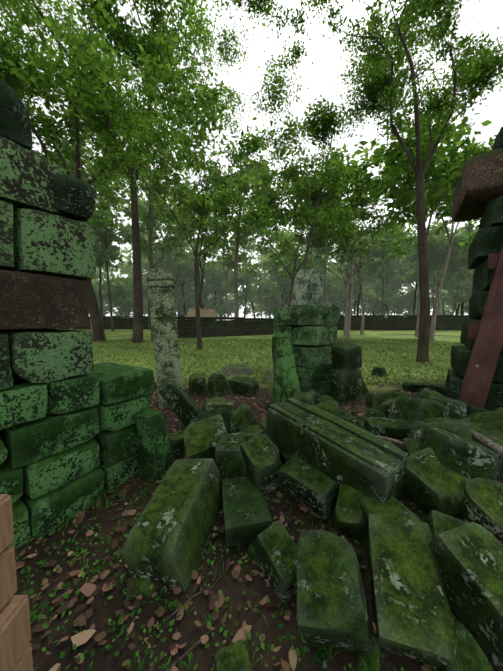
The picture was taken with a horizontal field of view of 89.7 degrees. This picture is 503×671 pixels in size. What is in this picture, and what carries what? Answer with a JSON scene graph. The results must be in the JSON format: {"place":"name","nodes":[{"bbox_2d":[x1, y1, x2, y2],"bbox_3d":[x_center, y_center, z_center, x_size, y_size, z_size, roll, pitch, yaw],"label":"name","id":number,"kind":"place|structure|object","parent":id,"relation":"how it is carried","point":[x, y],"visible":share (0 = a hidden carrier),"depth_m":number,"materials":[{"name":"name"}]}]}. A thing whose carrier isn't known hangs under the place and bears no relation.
{"place":"outdoors","nodes":[
{"label":"outdoors","id":0,"kind":"place"},
{"bbox_2d":[1,406,98,468],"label":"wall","id":1,"kind":"structure","parent":0,"point":[29,442],"depth_m":2.05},
{"bbox_2d":[42,373,99,413],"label":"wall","id":2,"kind":"structure","parent":1,"relation":"on","point":[71,393],"depth_m":2.18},
{"bbox_2d":[0,329,93,382],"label":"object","id":3,"kind":"structure","parent":2,"relation":"on","point":[42,355],"depth_m":2.05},
{"bbox_2d":[8,208,95,280],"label":"stone block","id":4,"kind":"structure","parent":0,"point":[45,243],"depth_m":2.01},
{"bbox_2d":[22,438,99,498],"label":"stone block","id":5,"kind":"structure","parent":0,"point":[45,475],"depth_m":2.13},
{"bbox_2d":[88,362,154,403],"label":"stone block","id":6,"kind":"structure","parent":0,"point":[118,382],"depth_m":2.60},
{"bbox_2d":[0,0,502,317],"label":"sky","id":7,"kind":"structure","parent":0,"point":[320,76],"materials":[{"name":"white"}]},
{"bbox_2d":[14,325,502,670],"bbox_3d":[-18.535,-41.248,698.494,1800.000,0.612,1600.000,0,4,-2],"label":"ground","id":8,"kind":"structure","parent":0,"point":[185,626],"depth_m":1.58,"materials":[{"name":"soil"}]},
{"bbox_2d":[9,498,30,548],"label":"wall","id":9,"kind":"structure","parent":8,"relation":"on","point":[22,536],"depth_m":1.92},
{"bbox_2d":[0,462,22,503],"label":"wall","id":10,"kind":"structure","parent":9,"relation":"on","point":[11,481],"depth_m":1.89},
{"bbox_2d":[20,467,105,539],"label":"stone block","id":11,"kind":"structure","parent":8,"relation":"on","point":[49,511],"depth_m":2.13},
{"bbox_2d":[0,46,135,153],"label":"tree","id":12,"kind":"object","parent":8,"relation":"on","point":[29,70],"visible":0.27,"depth_m":18.48,"materials":[{"name":"green plant"}]},
{"bbox_2d":[24,77,149,331],"bbox_3d":[-15.520,-11.129,23.572,9.756,23.406,11.737,3,5,39],"label":"tree","id":13,"kind":"object","parent":8,"relation":"on","point":[110,151],"visible":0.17,"depth_m":23.77,"materials":[{"name":"green plant"}]},
{"bbox_2d":[35,115,151,331],"bbox_3d":[-20.625,-13.802,35.082,16.386,27.338,14.190,-1,4,-16],"label":"tree","id":14,"kind":"object","parent":8,"relation":"on","point":[127,210],"visible":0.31,"depth_m":36.67,"materials":[{"name":"green plant"}]},
{"bbox_2d":[0,0,227,341],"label":"tree","id":15,"kind":"object","parent":8,"relation":"on","point":[110,24],"visible":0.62,"depth_m":16.61,"materials":[{"name":"green plant"}]},
{"bbox_2d":[87,208,143,326],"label":"tree","id":16,"kind":"object","parent":8,"relation":"on","point":[111,252],"visible":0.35,"depth_m":38.81,"materials":[{"name":"green plant"}]},
{"bbox_2d":[98,451,139,492],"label":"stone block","id":17,"kind":"structure","parent":8,"relation":"on","point":[119,472],"depth_m":2.56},
{"bbox_2d":[93,423,139,464],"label":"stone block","id":18,"kind":"structure","parent":17,"relation":"on","point":[118,445],"depth_m":2.52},
{"bbox_2d":[94,394,150,431],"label":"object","id":19,"kind":"structure","parent":18,"relation":"on","point":[116,416],"depth_m":2.53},
{"bbox_2d":[95,274,147,315],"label":"tree","id":20,"kind":"object","parent":8,"relation":"on","point":[118,286],"visible":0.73,"depth_m":50.94,"materials":[{"name":"green plant"}]},
{"bbox_2d":[72,22,197,341],"bbox_3d":[-8.546,-11.577,21.072,8.159,24.606,10.791,0,4,-2],"label":"thin tree","id":21,"kind":"object","parent":8,"relation":"on","point":[115,103],"visible":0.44,"depth_m":18.55,"materials":[{"name":"green plant"}]},
{"bbox_2d":[10,0,261,342],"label":"tall tree","id":22,"kind":"object","parent":8,"relation":"on","point":[137,335],"visible":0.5,"depth_m":21.30,"materials":[{"name":"green plant"}]},
{"bbox_2d":[86,141,188,268],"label":"tree","id":23,"kind":"object","parent":8,"relation":"on","point":[100,221],"visible":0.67,"depth_m":30.52,"materials":[{"name":"green plant"}]},
{"bbox_2d":[126,577,158,599],"bbox_3d":[-0.698,1.598,1.624,0.243,0.140,0.252,-21,9,-11],"label":"fallen chunk","id":24,"kind":"object","parent":8,"relation":"on","point":[142,586],"visible":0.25,"depth_m":1.55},
{"bbox_2d":[123,458,222,591],"bbox_3d":[-0.553,1.373,1.937,0.457,0.372,0.818,-8,16,16],"label":"fallen block","id":25,"kind":"object","parent":24,"relation":"on","point":[171,530],"depth_m":1.73,"materials":[{"name":"stone"}]},
{"bbox_2d":[87,155,201,329],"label":"tree","id":26,"kind":"object","parent":8,"relation":"on","point":[128,225],"visible":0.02,"depth_m":45.72,"materials":[{"name":"green plant"}]},
{"bbox_2d":[136,408,173,481],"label":"fallen block","id":27,"kind":"object","parent":8,"relation":"on","point":[155,457],"depth_m":2.58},
{"bbox_2d":[124,233,203,316],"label":"tree","id":28,"kind":"object","parent":8,"relation":"on","point":[176,280],"visible":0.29,"depth_m":61.72,"materials":[{"name":"green plant"}]},
{"bbox_2d":[146,269,183,408],"bbox_3d":[-1.669,0.121,4.927,0.492,2.736,0.487,-6,5,-21],"label":"pillar shaft","id":29,"kind":"object","parent":8,"relation":"on","point":[160,286],"visible":0.98,"depth_m":4.70,"materials":[{"name":"stone"}]},
{"bbox_2d":[75,37,283,348],"bbox_3d":[-3.342,-5.310,12.790,11.614,13.107,11.398,0,4,-2],"label":"dark tree","id":30,"kind":"object","parent":8,"relation":"on","point":[209,111],"visible":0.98,"depth_m":11.17,"materials":[{"name":"green plant"}]},
{"bbox_2d":[158,377,201,427],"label":"fallen block","id":31,"kind":"object","parent":8,"relation":"on","point":[184,407],"depth_m":3.37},
{"bbox_2d":[156,205,240,308],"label":"tree","id":32,"kind":"object","parent":8,"relation":"on","point":[178,253],"visible":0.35,"depth_m":41.27,"materials":[{"name":"green plant"}]},
{"bbox_2d":[122,122,278,337],"bbox_3d":[-4.054,-7.108,22.424,10.543,15.519,15.606,-1,4,-10],"label":"tree","id":33,"kind":"object","parent":8,"relation":"on","point":[244,182],"visible":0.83,"depth_m":21.15,"materials":[{"name":"green plant"}]},
{"bbox_2d":[175,261,231,308],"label":"tree","id":34,"kind":"object","parent":8,"relation":"on","point":[210,288],"visible":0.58,"depth_m":66.42,"materials":[{"name":"green plant"}]},
{"bbox_2d":[183,415,227,461],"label":"fallen block","id":35,"kind":"object","parent":8,"relation":"on","point":[202,438],"depth_m":2.67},
{"bbox_2d":[177,320,242,337],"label":"wall","id":36,"kind":"structure","parent":8,"relation":"on","point":[209,328],"depth_m":25.91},
{"bbox_2d":[169,171,259,316],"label":"tree","id":37,"kind":"object","parent":8,"relation":"on","point":[185,218],"visible":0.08,"depth_m":35.65,"materials":[{"name":"green plant"}]},
{"bbox_2d":[207,371,232,396],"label":"fallen block","id":38,"kind":"object","parent":8,"relation":"on","point":[218,385],"depth_m":5.69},
{"bbox_2d":[215,431,246,489],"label":"fallen block","id":39,"kind":"object","parent":8,"relation":"on","point":[229,460],"depth_m":2.30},
{"bbox_2d":[213,639,252,670],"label":"fallen block","id":40,"kind":"object","parent":8,"relation":"on","point":[228,658],"depth_m":1.20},
{"bbox_2d":[16,338,454,670],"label":"fallen leaves","id":41,"kind":"object","parent":8,"relation":"on","point":[87,590],"visible":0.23,"depth_m":1.52,"materials":[{"name":"plant"}]},
{"bbox_2d":[272,334,300,404],"bbox_3d":[0.642,0.731,4.553,0.493,1.526,0.427,-4,7,-25],"label":"standing stone","id":42,"kind":"object","parent":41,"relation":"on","point":[286,385],"visible":0.67,"depth_m":4.36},
{"bbox_2d":[276,455,338,519],"bbox_3d":[0.469,1.195,2.067,0.285,0.247,0.496,-20,21,-39],"label":"fallen block","id":43,"kind":"object","parent":41,"relation":"on","point":[310,487],"depth_m":1.95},
{"bbox_2d":[365,392,409,410],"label":"fallen block","id":44,"kind":"object","parent":41,"relation":"on","point":[374,400],"depth_m":3.73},
{"bbox_2d":[15,379,455,670],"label":"seedling plants","id":45,"kind":"object","parent":8,"relation":"on","point":[171,622],"visible":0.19,"depth_m":1.50,"materials":[{"name":"green plant"}]},
{"bbox_2d":[186,125,296,316],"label":"pale tree","id":46,"kind":"object","parent":8,"relation":"on","point":[210,169],"visible":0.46,"depth_m":26.11,"materials":[{"name":"green plant"}]},
{"bbox_2d":[222,262,262,317],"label":"tree","id":47,"kind":"object","parent":8,"relation":"on","point":[244,279],"visible":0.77,"depth_m":63.07,"materials":[{"name":"green plant"}]},
{"bbox_2d":[230,405,255,432],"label":"fallen block","id":48,"kind":"object","parent":8,"relation":"on","point":[243,414],"depth_m":3.34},
{"bbox_2d":[228,376,258,395],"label":"fallen block","id":49,"kind":"object","parent":8,"relation":"on","point":[243,385],"depth_m":5.85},
{"bbox_2d":[222,476,272,545],"bbox_3d":[-0.053,1.372,2.017,0.350,0.202,0.546,-4,6,-9],"label":"fallen block","id":50,"kind":"object","parent":8,"relation":"on","point":[247,517],"depth_m":1.86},
{"bbox_2d":[240,434,282,494],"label":"fallen block","id":51,"kind":"object","parent":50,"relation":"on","point":[263,462],"depth_m":2.21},
{"bbox_2d":[225,212,290,317],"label":"tree","id":52,"kind":"object","parent":8,"relation":"on","point":[244,240],"visible":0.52,"depth_m":43.37,"materials":[{"name":"green plant"}]},
{"bbox_2d":[248,275,294,325],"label":"tree","id":53,"kind":"object","parent":8,"relation":"on","point":[266,287],"visible":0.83,"depth_m":60.10,"materials":[{"name":"green plant"}]},
{"bbox_2d":[254,520,297,601],"bbox_3d":[0.185,1.425,1.610,0.225,0.208,0.341,-8,22,-31],"label":"fallen block","id":54,"kind":"object","parent":8,"relation":"on","point":[276,549],"depth_m":1.55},
{"bbox_2d":[93,338,463,385],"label":"lawn grass","id":55,"kind":"structure","parent":8,"relation":"on","point":[266,346],"depth_m":12.35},
{"bbox_2d":[228,154,341,306],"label":"tree","id":56,"kind":"object","parent":8,"relation":"on","point":[273,198],"visible":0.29,"depth_m":25.02,"materials":[{"name":"green plant"}]},
{"bbox_2d":[273,383,321,396],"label":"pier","id":57,"kind":"structure","parent":8,"relation":"on","point":[317,389],"depth_m":4.99,"materials":[{"name":"stone"}]},
{"bbox_2d":[295,364,332,387],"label":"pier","id":58,"kind":"structure","parent":57,"relation":"on","point":[313,377],"depth_m":4.96,"materials":[{"name":"stone"}]},
{"bbox_2d":[293,344,323,367],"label":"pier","id":59,"kind":"structure","parent":58,"relation":"on","point":[309,356],"depth_m":4.92,"materials":[{"name":"stone"}]},
{"bbox_2d":[248,95,366,269],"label":"tree","id":60,"kind":"object","parent":8,"relation":"on","point":[325,121],"visible":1,"depth_m":13.68,"materials":[{"name":"green plant"}]},
{"bbox_2d":[297,529,372,653],"bbox_3d":[0.439,1.372,1.397,0.348,0.324,0.455,-12,26,17],"label":"fallen block","id":61,"kind":"object","parent":8,"relation":"on","point":[332,607],"depth_m":1.25,"materials":[{"name":"stone"}]},
{"bbox_2d":[265,402,406,502],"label":"carved lintel","id":62,"kind":"structure","parent":8,"relation":"on","point":[290,438],"depth_m":1.99,"materials":[{"name":"stone"}]},
{"bbox_2d":[270,404,390,473],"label":"stone molding","id":63,"kind":"structure","parent":62,"relation":"attached to","point":[370,460],"depth_m":1.99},
{"bbox_2d":[277,402,399,467],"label":"stone molding","id":64,"kind":"structure","parent":62,"relation":"attached to","point":[387,460],"depth_m":2.07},
{"bbox_2d":[287,397,406,459],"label":"stone molding","id":65,"kind":"structure","parent":62,"relation":"attached to","point":[394,451],"depth_m":2.13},
{"bbox_2d":[263,181,417,335],"bbox_3d":[10.103,-8.081,28.097,17.378,16.770,10.871,0,4,-2],"label":"tree","id":66,"kind":"object","parent":8,"relation":"on","point":[320,242],"visible":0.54,"depth_m":28.65,"materials":[{"name":"green plant"}]},
{"bbox_2d":[321,277,367,312],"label":"tree","id":67,"kind":"object","parent":8,"relation":"on","point":[341,304],"visible":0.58,"depth_m":61.76,"materials":[{"name":"green plant"}]},
{"bbox_2d":[328,368,361,402],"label":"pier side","id":68,"kind":"structure","parent":8,"relation":"on","point":[340,382],"depth_m":5.10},
{"bbox_2d":[328,342,361,371],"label":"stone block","id":69,"kind":"structure","parent":68,"relation":"on","point":[346,357],"depth_m":5.08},
{"bbox_2d":[303,143,392,334],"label":"tree","id":70,"kind":"object","parent":8,"relation":"on","point":[359,242],"visible":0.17,"depth_m":29.20,"materials":[{"name":"green plant"}]},
{"bbox_2d":[335,483,366,540],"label":"fallen block","id":71,"kind":"object","parent":8,"relation":"on","point":[349,519],"depth_m":1.72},
{"bbox_2d":[209,0,502,362],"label":"tree","id":72,"kind":"object","parent":8,"relation":"on","point":[482,68],"visible":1,"depth_m":11.83,"materials":[{"name":"green plant"}]},
{"bbox_2d":[354,635,380,670],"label":"fallen block","id":73,"kind":"object","parent":8,"relation":"on","point":[368,658],"depth_m":1.19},
{"bbox_2d":[288,122,468,339],"bbox_3d":[10.297,-7.509,22.268,11.115,16.339,16.090,-2,4,-25],"label":"tree","id":74,"kind":"object","parent":8,"relation":"on","point":[368,185],"visible":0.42,"depth_m":21.51,"materials":[{"name":"green plant"}]},
{"bbox_2d":[359,280,405,314],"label":"tree","id":75,"kind":"object","parent":8,"relation":"on","point":[372,293],"visible":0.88,"depth_m":68.22,"materials":[{"name":"green plant"}]},
{"bbox_2d":[349,222,416,314],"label":"tree","id":76,"kind":"object","parent":8,"relation":"on","point":[372,264],"visible":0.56,"depth_m":50.23,"materials":[{"name":"green plant"}]},
{"bbox_2d":[356,495,419,539],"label":"fallen block","id":77,"kind":"object","parent":8,"relation":"on","point":[395,510],"depth_m":1.60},
{"bbox_2d":[364,417,412,438],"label":"fallen block","id":78,"kind":"object","parent":8,"relation":"on","point":[389,428],"depth_m":2.56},
{"bbox_2d":[367,513,456,668],"bbox_3d":[0.844,1.337,1.376,0.364,0.225,0.567,-2,28,19],"label":"fallen block","id":79,"kind":"object","parent":8,"relation":"on","point":[413,617],"depth_m":1.25,"materials":[{"name":"stone"}]},
{"bbox_2d":[388,395,448,424],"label":"fallen block","id":80,"kind":"object","parent":8,"relation":"on","point":[410,410],"depth_m":2.64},
{"bbox_2d":[361,82,492,341],"bbox_3d":[13.620,-8.549,20.513,8.787,18.630,13.880,2,4,31],"label":"tree","id":81,"kind":"object","parent":8,"relation":"on","point":[399,202],"visible":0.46,"depth_m":17.48,"materials":[{"name":"green plant"}]},
{"bbox_2d":[374,142,491,336],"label":"tree","id":82,"kind":"object","parent":8,"relation":"on","point":[433,210],"visible":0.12,"depth_m":24.44,"materials":[{"name":"green plant"}]},
{"bbox_2d":[397,220,473,314],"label":"tree","id":83,"kind":"object","parent":8,"relation":"on","point":[434,239],"visible":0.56,"depth_m":51.22,"materials":[{"name":"green plant"}]},
{"bbox_2d":[402,447,469,517],"bbox_3d":[1.311,1.080,1.822,0.348,0.289,0.393,-12,25,-21],"label":"fallen block","id":84,"kind":"object","parent":8,"relation":"on","point":[431,482],"depth_m":1.73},
{"bbox_2d":[413,417,472,444],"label":"fallen block","id":85,"kind":"object","parent":8,"relation":"on","point":[457,427],"depth_m":2.09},
{"bbox_2d":[423,510,467,537],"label":"fallen block","id":86,"kind":"object","parent":8,"relation":"on","point":[438,522],"depth_m":1.52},
{"bbox_2d":[428,395,466,419],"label":"fallen block","id":87,"kind":"object","parent":8,"relation":"on","point":[457,409],"depth_m":2.82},
{"bbox_2d":[408,421,498,480],"bbox_3d":[1.552,0.922,2.011,0.336,0.303,0.635,14,-3,11],"label":"fallen block","id":88,"kind":"object","parent":8,"relation":"on","point":[467,457],"depth_m":1.77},
{"bbox_2d":[434,220,478,314],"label":"tree","id":89,"kind":"object","parent":8,"relation":"on","point":[465,275],"visible":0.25,"depth_m":54.41,"materials":[{"name":"green plant"}]},
{"bbox_2d":[424,134,496,251],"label":"tree","id":90,"kind":"object","parent":8,"relation":"on","point":[466,244],"visible":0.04,"depth_m":22.16,"materials":[{"name":"green plant"}]},
{"bbox_2d":[436,621,493,670],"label":"fallen block","id":91,"kind":"object","parent":8,"relation":"on","point":[470,655],"depth_m":1.11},
{"bbox_2d":[428,522,502,670],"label":"fallen block","id":92,"kind":"object","parent":8,"relation":"on","point":[468,558],"depth_m":1.24,"materials":[{"name":"stone"}]},
{"bbox_2d":[457,478,502,543],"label":"fallen block","id":93,"kind":"object","parent":8,"relation":"on","point":[482,505],"depth_m":1.55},
{"bbox_2d":[458,244,502,407],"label":"wooden beam","id":94,"kind":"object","parent":8,"relation":"on","point":[482,365],"visible":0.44,"depth_m":3.23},
{"bbox_2d":[243,320,273,334],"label":"wall","id":95,"kind":"structure","parent":0,"point":[258,327],"depth_m":29.03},
{"bbox_2d":[330,317,480,329],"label":"wall","id":96,"kind":"structure","parent":0,"point":[405,323],"depth_m":42.25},
{"bbox_2d":[451,345,502,381],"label":"stone block","id":97,"kind":"structure","parent":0,"point":[460,356],"depth_m":3.64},
{"bbox_2d":[469,291,488,319],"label":"stone block","id":98,"kind":"structure","parent":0,"point":[477,301],"depth_m":3.68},
{"bbox_2d":[471,259,494,294],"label":"stone block","id":99,"kind":"structure","parent":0,"point":[482,277],"depth_m":3.74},
{"bbox_2d":[468,225,502,269],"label":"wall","id":100,"kind":"structure","parent":0,"point":[486,242],"depth_m":3.45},
{"bbox_2d":[479,196,502,228],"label":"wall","id":101,"kind":"structure","parent":100,"relation":"on","point":[492,215],"depth_m":3.36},
{"bbox_2d":[451,147,502,221],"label":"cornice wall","id":102,"kind":"structure","parent":101,"relation":"on","point":[478,186],"depth_m":3.43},
{"bbox_3d":[-2.485,1.176,1.588,1.033,0.338,0.549,3,4,32],"label":"wall","id":103,"kind":"object","parent":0,"visible":0},
{"bbox_2d":[0,430,7,464],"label":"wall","id":104,"kind":"structure","parent":103,"relation":"on","point":[3,453],"depth_m":1.84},
{"bbox_2d":[0,378,46,429],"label":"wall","id":105,"kind":"structure","parent":104,"relation":"on","point":[21,401],"depth_m":1.91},
{"bbox_2d":[0,333,12,389],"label":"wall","id":106,"kind":"structure","parent":105,"relation":"on","point":[6,378],"depth_m":1.83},
{"bbox_2d":[0,270,89,330],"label":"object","id":107,"kind":"structure","parent":106,"relation":"on","point":[30,301],"depth_m":1.99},
{"bbox_2d":[0,200,13,269],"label":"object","id":108,"kind":"structure","parent":107,"relation":"on","point":[6,239],"depth_m":1.80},
{"bbox_2d":[0,135,67,216],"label":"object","id":109,"kind":"structure","parent":108,"relation":"on","point":[26,176],"depth_m":1.89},
{"bbox_2d":[0,79,32,150],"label":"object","id":110,"kind":"structure","parent":109,"relation":"on","point":[15,124],"depth_m":1.82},
{"bbox_2d":[52,174,95,221],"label":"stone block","id":111,"kind":"object","parent":109,"relation":"attached to","point":[74,198],"depth_m":2.09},
{"bbox_3d":[1.008,0.768,5.675,1.007,0.396,0.502,-4,4,-41],"label":"pier","id":112,"kind":"object","parent":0,"visible":0},
{"bbox_2d":[313,345,331,364],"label":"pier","id":113,"kind":"structure","parent":112,"relation":"on","point":[327,355],"depth_m":5.13,"materials":[{"name":"stone"}]},
{"bbox_2d":[274,326,295,338],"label":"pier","id":114,"kind":"structure","parent":113,"relation":"on","point":[283,330],"depth_m":5.26,"materials":[{"name":"stone"}]},
{"bbox_2d":[273,305,323,325],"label":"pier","id":115,"kind":"structure","parent":114,"relation":"on","point":[307,315],"depth_m":4.96,"materials":[{"name":"stone"}]},
{"bbox_2d":[291,325,336,344],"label":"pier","id":116,"kind":"structure","parent":113,"relation":"on","point":[313,335],"depth_m":5.00,"materials":[{"name":"stone"}]},
{"bbox_2d":[318,306,339,325],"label":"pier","id":117,"kind":"structure","parent":116,"relation":"on","point":[331,316],"depth_m":5.13,"materials":[{"name":"stone"}]},
{"bbox_2d":[290,269,324,305],"bbox_3d":[1.222,-1.004,5.420,0.515,0.826,0.612,6,3,42],"label":"pier fragment","id":118,"kind":"object","parent":117,"relation":"on","point":[308,287],"visible":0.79,"depth_m":5.25,"materials":[{"name":"stone"}]},
{"bbox_3d":[3.782,1.276,3.842,0.643,0.461,1.230,2,4,35],"label":"wall","id":119,"kind":"object","parent":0,"visible":0},
{"bbox_2d":[446,369,502,410],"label":"stone block","id":120,"kind":"structure","parent":119,"relation":"on","point":[454,382],"depth_m":3.53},
{"bbox_3d":[-0.662,1.118,-0.025,0.140,0.140,1.500,0,4,-2],"label":"walkway rail board","id":121,"kind":"object","parent":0,"visible":0},
{"bbox_2d":[10,643,32,670],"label":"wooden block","id":122,"kind":"structure","parent":121,"relation":"on","point":[24,662],"depth_m":0.69,"materials":[{"name":"brown wood"}]},
{"bbox_2d":[0,595,30,670],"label":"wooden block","id":123,"kind":"structure","parent":122,"relation":"on","point":[15,632],"depth_m":0.66,"materials":[{"name":"brown wood"}]},
{"bbox_2d":[0,545,16,609],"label":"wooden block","id":124,"kind":"structure","parent":123,"relation":"on","point":[8,584],"depth_m":0.67,"materials":[{"name":"brown wood"}]},
{"bbox_2d":[0,494,13,552],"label":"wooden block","id":125,"kind":"structure","parent":124,"relation":"on","point":[6,529],"depth_m":0.66,"materials":[{"name":"brown wood"}]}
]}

